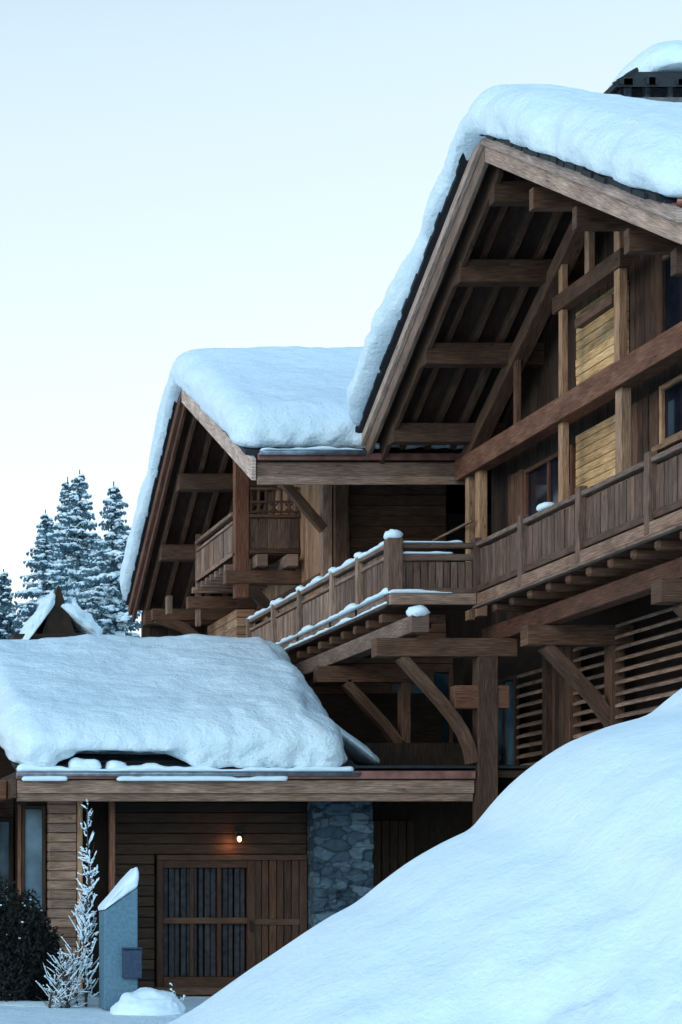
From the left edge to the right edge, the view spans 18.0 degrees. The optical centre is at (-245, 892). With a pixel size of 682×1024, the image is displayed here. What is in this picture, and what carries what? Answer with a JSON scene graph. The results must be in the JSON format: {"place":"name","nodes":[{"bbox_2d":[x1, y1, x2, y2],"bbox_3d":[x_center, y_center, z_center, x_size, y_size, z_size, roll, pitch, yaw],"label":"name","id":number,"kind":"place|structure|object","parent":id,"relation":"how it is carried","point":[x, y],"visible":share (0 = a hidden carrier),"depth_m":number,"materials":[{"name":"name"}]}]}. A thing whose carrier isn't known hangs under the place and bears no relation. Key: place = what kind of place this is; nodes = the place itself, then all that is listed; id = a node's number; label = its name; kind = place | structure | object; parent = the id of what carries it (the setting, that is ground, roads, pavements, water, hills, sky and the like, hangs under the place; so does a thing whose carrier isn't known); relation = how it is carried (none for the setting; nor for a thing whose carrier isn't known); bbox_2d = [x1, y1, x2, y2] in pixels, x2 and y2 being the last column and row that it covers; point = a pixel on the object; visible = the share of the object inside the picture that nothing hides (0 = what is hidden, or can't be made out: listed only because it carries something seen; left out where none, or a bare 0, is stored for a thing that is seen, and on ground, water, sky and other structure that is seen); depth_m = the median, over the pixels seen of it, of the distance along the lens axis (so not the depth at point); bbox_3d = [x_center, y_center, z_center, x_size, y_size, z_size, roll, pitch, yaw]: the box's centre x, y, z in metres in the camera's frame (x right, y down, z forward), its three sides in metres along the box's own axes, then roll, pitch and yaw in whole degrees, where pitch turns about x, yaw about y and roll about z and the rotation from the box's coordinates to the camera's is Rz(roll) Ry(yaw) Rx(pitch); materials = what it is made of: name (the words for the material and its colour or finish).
{"place":"outdoors","nodes":[
{"label":"outdoors","id":0,"kind":"place"},
{"bbox_2d":[0,780,45,918],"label":"annex","id":1,"kind":"object","parent":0,"point":[31,847],"visible":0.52,"depth_m":31.55,"materials":[{"name":"brown wood"}]},
{"bbox_2d":[0,817,13,905],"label":"window","id":2,"kind":"structure","parent":1,"relation":"in","point":[6,823],"depth_m":32.96,"materials":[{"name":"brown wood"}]},
{"bbox_2d":[21,806,45,911],"bbox_3d":[4.410,-0.540,31.540,0.380,1.680,0.080,0,0,0],"label":"window","id":3,"kind":"structure","parent":1,"relation":"in","point":[33,818],"depth_m":31.55,"materials":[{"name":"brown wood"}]},
{"bbox_2d":[0,992,212,1023],"bbox_3d":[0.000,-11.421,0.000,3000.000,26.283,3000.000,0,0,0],"label":"snow ground","id":4,"kind":"structure","parent":0,"point":[92,1013],"depth_m":27.09,"materials":[{"name":"white snow"}]},
{"bbox_2d":[0,569,22,639],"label":"spruce tree","id":5,"kind":"object","parent":4,"relation":"on","point":[7,625],"visible":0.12,"depth_m":54.86,"materials":[{"name":"green plant"}]},
{"bbox_2d":[0,875,63,1001],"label":"evergreen bush","id":6,"kind":"object","parent":4,"relation":"on","point":[15,926],"visible":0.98,"depth_m":28.86,"materials":[{"name":"green plant"}]},
{"bbox_2d":[6,931,68,1000],"bbox_3d":[4.165,1.111,29.417,1.033,1.198,0.963,0,0,0],"label":"evergreen bush","id":7,"kind":"object","parent":4,"relation":"on","point":[43,997],"visible":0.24,"depth_m":29.18,"materials":[{"name":"green plant"}]},
{"bbox_2d":[0,1001,87,1007],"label":"snow heap","id":8,"kind":"object","parent":4,"relation":"on","point":[25,1003],"visible":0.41,"depth_m":28.59,"materials":[{"name":"white snow"}]},
{"bbox_2d":[11,510,79,633],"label":"spruce tree","id":9,"kind":"object","parent":4,"relation":"on","point":[45,572],"visible":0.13,"depth_m":59.87,"materials":[{"name":"white plant"}]},
{"bbox_2d":[9,586,83,639],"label":"hut","id":10,"kind":"object","parent":4,"relation":"on","point":[56,622],"visible":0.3,"depth_m":50.00,"materials":[{"name":"brown wood"}]},
{"bbox_2d":[19,589,54,639],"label":"snow","id":11,"kind":"structure","parent":10,"relation":"on","point":[33,622],"depth_m":49.88,"materials":[{"name":"white snow"}]},
{"bbox_2d":[61,596,102,633],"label":"snow","id":12,"kind":"structure","parent":10,"relation":"on","point":[83,622],"depth_m":49.99,"materials":[{"name":"white snow"}]},
{"bbox_2d":[35,937,89,1008],"bbox_3d":[4.392,1.164,28.402,0.797,1.089,0.562,0,0,0],"label":"shrub","id":13,"kind":"object","parent":4,"relation":"on","point":[68,1001],"visible":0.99,"depth_m":28.37,"materials":[{"name":"white plant"}]},
{"bbox_2d":[40,477,89,579],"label":"spruce tree","id":14,"kind":"object","parent":4,"relation":"on","point":[62,498],"visible":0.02,"depth_m":63.95,"materials":[{"name":"green plant"}]},
{"bbox_2d":[65,799,98,1006],"bbox_3d":[4.728,0.176,28.616,0.513,3.054,0.518,0,0,36],"label":"climbing shrub","id":15,"kind":"object","parent":4,"relation":"on","point":[84,916],"visible":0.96,"depth_m":28.56,"materials":[{"name":"white plant"}]},
{"bbox_2d":[50,470,132,630],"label":"spruce tree","id":16,"kind":"object","parent":4,"relation":"on","point":[76,523],"visible":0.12,"depth_m":61.81,"materials":[{"name":"white plant"}]},
{"bbox_2d":[71,481,142,637],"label":"spruce tree","id":17,"kind":"object","parent":4,"relation":"on","point":[108,609],"visible":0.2,"depth_m":55.81,"materials":[{"name":"white plant"}]},
{"bbox_2d":[99,888,142,1009],"bbox_3d":[5.170,0.793,28.165,0.520,1.713,0.570,0,0,0],"label":"utility cabinet","id":18,"kind":"object","parent":4,"relation":"on","point":[120,962],"visible":0.89,"depth_m":28.00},
{"bbox_2d":[98,867,138,910],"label":"snow","id":19,"kind":"structure","parent":18,"relation":"on","point":[127,883],"depth_m":28.00,"materials":[{"name":"white snow"}]},
{"bbox_2d":[110,987,185,1014],"bbox_3d":[5.447,1.521,27.580,1.041,0.419,0.842,0,0,0],"label":"snow heap","id":20,"kind":"object","parent":4,"relation":"on","point":[145,1001],"visible":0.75,"depth_m":27.33,"materials":[{"name":"white snow"}]},
{"bbox_2d":[169,983,184,1001],"bbox_3d":[5.856,1.478,27.600,0.229,0.480,0.231,0,0,25],"label":"twig plant","id":21,"kind":"object","parent":4,"relation":"on","point":[179,997],"visible":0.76,"depth_m":27.59,"materials":[{"name":"white plant"}]},
{"bbox_2d":[0,693,532,996],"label":"garage","id":22,"kind":"structure","parent":4,"relation":"on","point":[219,908],"depth_m":31.98,"materials":[{"name":"brown wood"}]},
{"bbox_2d":[22,776,67,780],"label":"flashing snow","id":23,"kind":"structure","parent":22,"relation":"attached to","point":[44,778],"depth_m":30.24,"materials":[{"name":"white snow"}]},
{"bbox_2d":[68,757,101,768],"bbox_3d":[5.014,-1.954,30.355,0.503,0.227,0.339,0,0,0],"label":"snow lump","id":24,"kind":"object","parent":22,"relation":"on","point":[82,762],"visible":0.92,"depth_m":30.23,"materials":[{"name":"white snow"}]},
{"bbox_2d":[105,760,126,768],"bbox_3d":[5.512,-1.930,30.345,0.364,0.180,0.329,0,0,0],"label":"snow lump","id":25,"kind":"object","parent":22,"relation":"on","point":[113,764],"visible":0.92,"depth_m":30.22,"materials":[{"name":"white snow"}]},
{"bbox_2d":[0,634,347,767],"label":"roof snow","id":26,"kind":"structure","parent":22,"relation":"on","point":[197,700],"depth_m":31.13,"materials":[{"name":"white snow"}]},
{"bbox_2d":[17,763,353,771],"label":"gutter snow","id":27,"kind":"structure","parent":22,"relation":"on","point":[145,767],"depth_m":30.17,"materials":[{"name":"white snow"}]},
{"bbox_2d":[116,776,287,780],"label":"flashing snow","id":28,"kind":"structure","parent":22,"relation":"attached to","point":[196,778],"depth_m":30.24,"materials":[{"name":"white snow"}]},
{"bbox_2d":[154,855,306,994],"bbox_3d":[7.650,0.520,31.908,2.500,2.260,0.316,0,0,0],"label":"door","id":29,"kind":"structure","parent":22,"relation":"in","point":[287,920],"depth_m":31.98,"materials":[{"name":"brown wood"}]},
{"bbox_2d":[234,831,242,841],"bbox_3d":[7.750,-0.906,31.898,0.120,0.188,0.173,0,0,0],"label":"wall lamp","id":30,"kind":"object","parent":22,"relation":"attached to","point":[238,835],"visible":1,"depth_m":31.95,"materials":[{"name":"white"}]},
{"bbox_2d":[337,725,379,764],"bbox_3d":[9.598,-2.537,33.043,1.152,0.920,2.372,0,0,0],"label":"snow patch","id":31,"kind":"object","parent":22,"relation":"on","point":[357,751],"visible":0.32,"depth_m":32.05,"materials":[{"name":"white snow"}]},
{"bbox_2d":[372,821,414,886],"bbox_3d":[10.482,0.225,33.142,0.964,2.850,0.095,0,0,0],"label":"side door","id":32,"kind":"structure","parent":22,"relation":"in","point":[394,841],"depth_m":33.10,"materials":[{"name":"brown wood"}]},
{"bbox_2d":[125,390,490,742],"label":"chalet wing","id":33,"kind":"structure","parent":4,"relation":"on","point":[234,537],"depth_m":39.38,"materials":[{"name":"brown wood"}]},
{"bbox_2d":[119,346,464,600],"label":"roof snow","id":34,"kind":"structure","parent":33,"relation":"on","point":[287,397],"depth_m":36.20,"materials":[{"name":"white snow"}]},
{"bbox_2d":[260,446,362,450],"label":"gutter snow","id":35,"kind":"structure","parent":33,"relation":"on","point":[322,448],"depth_m":33.81,"materials":[{"name":"white snow"}]},
{"bbox_2d":[390,669,452,742],"bbox_3d":[12.185,-3.350,36.400,1.130,1.500,0.080,0,0,0],"label":"window","id":36,"kind":"structure","parent":33,"relation":"in","point":[443,678],"depth_m":36.41,"materials":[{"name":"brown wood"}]},
{"bbox_2d":[167,688,681,1023],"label":"snow bank","id":37,"kind":"structure","parent":4,"relation":"on","point":[547,889],"depth_m":10.54,"materials":[{"name":"white snow"}]},
{"bbox_2d":[244,67,681,824],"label":"chalet","id":38,"kind":"object","parent":4,"relation":"on","point":[532,359],"visible":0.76,"depth_m":30.07,"materials":[{"name":"brown wood"}]},
{"bbox_2d":[247,541,383,619],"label":"rail snow","id":39,"kind":"structure","parent":38,"relation":"on","point":[320,578],"depth_m":34.71,"materials":[{"name":"white snow"}]},
{"bbox_2d":[276,588,387,645],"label":"edge snow","id":40,"kind":"structure","parent":38,"relation":"on","point":[351,607],"depth_m":33.17,"materials":[{"name":"white snow"}]},
{"bbox_2d":[284,602,386,650],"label":"edge snow","id":41,"kind":"structure","parent":38,"relation":"on","point":[341,622],"depth_m":33.58,"materials":[{"name":"white snow"}]},
{"bbox_2d":[354,552,361,557],"bbox_3d":[9.824,-5.486,32.372,0.174,0.111,0.157,0,0,40],"label":"post snow cap","id":42,"kind":"object","parent":38,"relation":"on","point":[357,554],"visible":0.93,"depth_m":32.32,"materials":[{"name":"white snow"}]},
{"bbox_2d":[383,529,402,539],"bbox_3d":[9.877,-5.532,30.801,0.306,0.186,0.277,0,0,0],"label":"post snow cap","id":43,"kind":"object","parent":38,"relation":"on","point":[391,533],"visible":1,"depth_m":30.69,"materials":[{"name":"white snow"}]},
{"bbox_2d":[406,605,429,616],"bbox_3d":[10.026,-4.250,30.092,0.314,0.200,0.345,0,0,-37],"label":"beam snow cap","id":44,"kind":"object","parent":38,"relation":"on","point":[419,610],"visible":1,"depth_m":29.98,"materials":[{"name":"white snow"}]},
{"bbox_2d":[388,589,452,593],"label":"edge snow","id":45,"kind":"structure","parent":38,"relation":"on","point":[408,591],"depth_m":30.61,"materials":[{"name":"white snow"}]},
{"bbox_2d":[403,551,452,553],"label":"rail snow","id":46,"kind":"structure","parent":38,"relation":"on","point":[432,552],"depth_m":30.76,"materials":[{"name":"white snow"}]},
{"bbox_2d":[403,540,462,542],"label":"rail snow","id":47,"kind":"structure","parent":38,"relation":"on","point":[456,541],"depth_m":30.75,"materials":[{"name":"white snow"}]},
{"bbox_2d":[498,675,519,784],"bbox_3d":[12.520,-2.710,33.400,0.160,1.780,1.320,0,0,0],"label":"window","id":48,"kind":"structure","parent":38,"relation":"in","point":[508,722],"depth_m":33.12,"materials":[{"name":"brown wood"}]},
{"bbox_2d":[347,84,681,425],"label":"roof snow","id":49,"kind":"structure","parent":38,"relation":"on","point":[632,142],"depth_m":26.07,"materials":[{"name":"white snow"}]},
{"bbox_2d":[536,502,553,511],"bbox_3d":[11.209,-5.481,28.224,0.185,0.114,0.351,0,0,0],"label":"snow lump","id":50,"kind":"object","parent":38,"relation":"on","point":[541,506],"visible":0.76,"depth_m":28.11,"materials":[{"name":"white snow"}]},
{"bbox_2d":[524,444,576,525],"bbox_3d":[12.490,-5.925,31.300,0.080,1.850,1.900,0,0,0],"label":"window","id":51,"kind":"structure","parent":38,"relation":"in","point":[540,479],"depth_m":31.48,"materials":[{"name":"brown wood"}]},
{"bbox_2d":[608,40,681,87],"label":"chimney snow","id":52,"kind":"structure","parent":38,"relation":"on","point":[665,56],"depth_m":29.78,"materials":[{"name":"white snow"}]},
{"bbox_2d":[651,374,681,452],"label":"window","id":53,"kind":"structure","parent":38,"relation":"in","point":[670,393],"depth_m":27.15,"materials":[{"name":"beige wood"}]},
{"bbox_2d":[660,255,681,333],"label":"window","id":54,"kind":"structure","parent":38,"relation":"in","point":[670,287],"depth_m":27.22,"materials":[{"name":"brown wood"}]},
{"bbox_2d":[0,0,681,636],"label":"sky","id":55,"kind":"structure","parent":0,"point":[177,177],"materials":[{"name":"blue"}]}
]}

